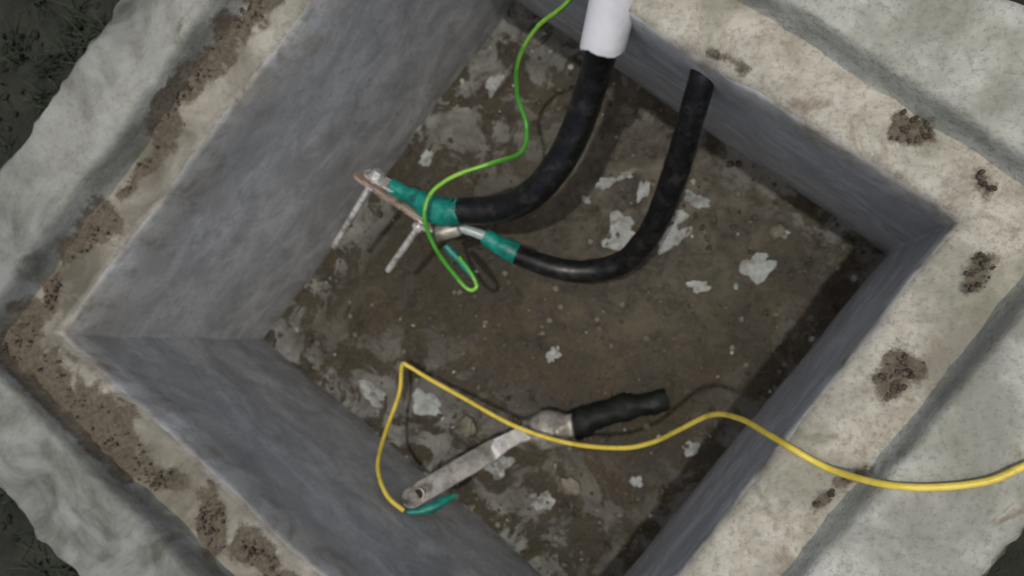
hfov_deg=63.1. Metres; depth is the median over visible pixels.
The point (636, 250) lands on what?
black cable
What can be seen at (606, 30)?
white conduit pipe
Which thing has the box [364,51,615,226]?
black cable
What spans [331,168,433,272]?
copper busbar
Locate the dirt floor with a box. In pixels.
[265,1,885,575]
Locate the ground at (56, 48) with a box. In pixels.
[0,0,1023,575]
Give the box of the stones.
[177,122,784,495]
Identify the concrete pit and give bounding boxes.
[3,0,1023,575]
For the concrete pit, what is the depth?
1.11 m
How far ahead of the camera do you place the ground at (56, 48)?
1.19 m
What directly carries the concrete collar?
on the ground at (56, 48)
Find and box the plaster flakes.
[275,32,857,560]
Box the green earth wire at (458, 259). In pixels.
[422,0,572,291]
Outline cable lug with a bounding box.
[401,389,669,514]
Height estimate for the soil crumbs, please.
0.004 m
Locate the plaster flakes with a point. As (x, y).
(757, 268)
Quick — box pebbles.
[270,14,869,575]
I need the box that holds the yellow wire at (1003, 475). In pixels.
[376,362,1023,512]
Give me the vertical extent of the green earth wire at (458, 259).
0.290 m
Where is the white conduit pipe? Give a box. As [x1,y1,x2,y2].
[580,0,632,58]
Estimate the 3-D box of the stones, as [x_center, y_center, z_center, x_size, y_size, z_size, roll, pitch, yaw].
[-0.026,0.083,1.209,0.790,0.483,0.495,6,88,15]
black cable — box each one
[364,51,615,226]
[421,67,714,282]
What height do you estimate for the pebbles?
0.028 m
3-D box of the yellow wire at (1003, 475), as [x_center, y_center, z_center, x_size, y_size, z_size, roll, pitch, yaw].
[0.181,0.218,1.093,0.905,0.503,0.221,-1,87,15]
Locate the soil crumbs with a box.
[2,0,994,575]
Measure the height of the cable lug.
0.185 m
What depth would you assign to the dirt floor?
1.42 m
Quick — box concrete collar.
[0,0,1023,575]

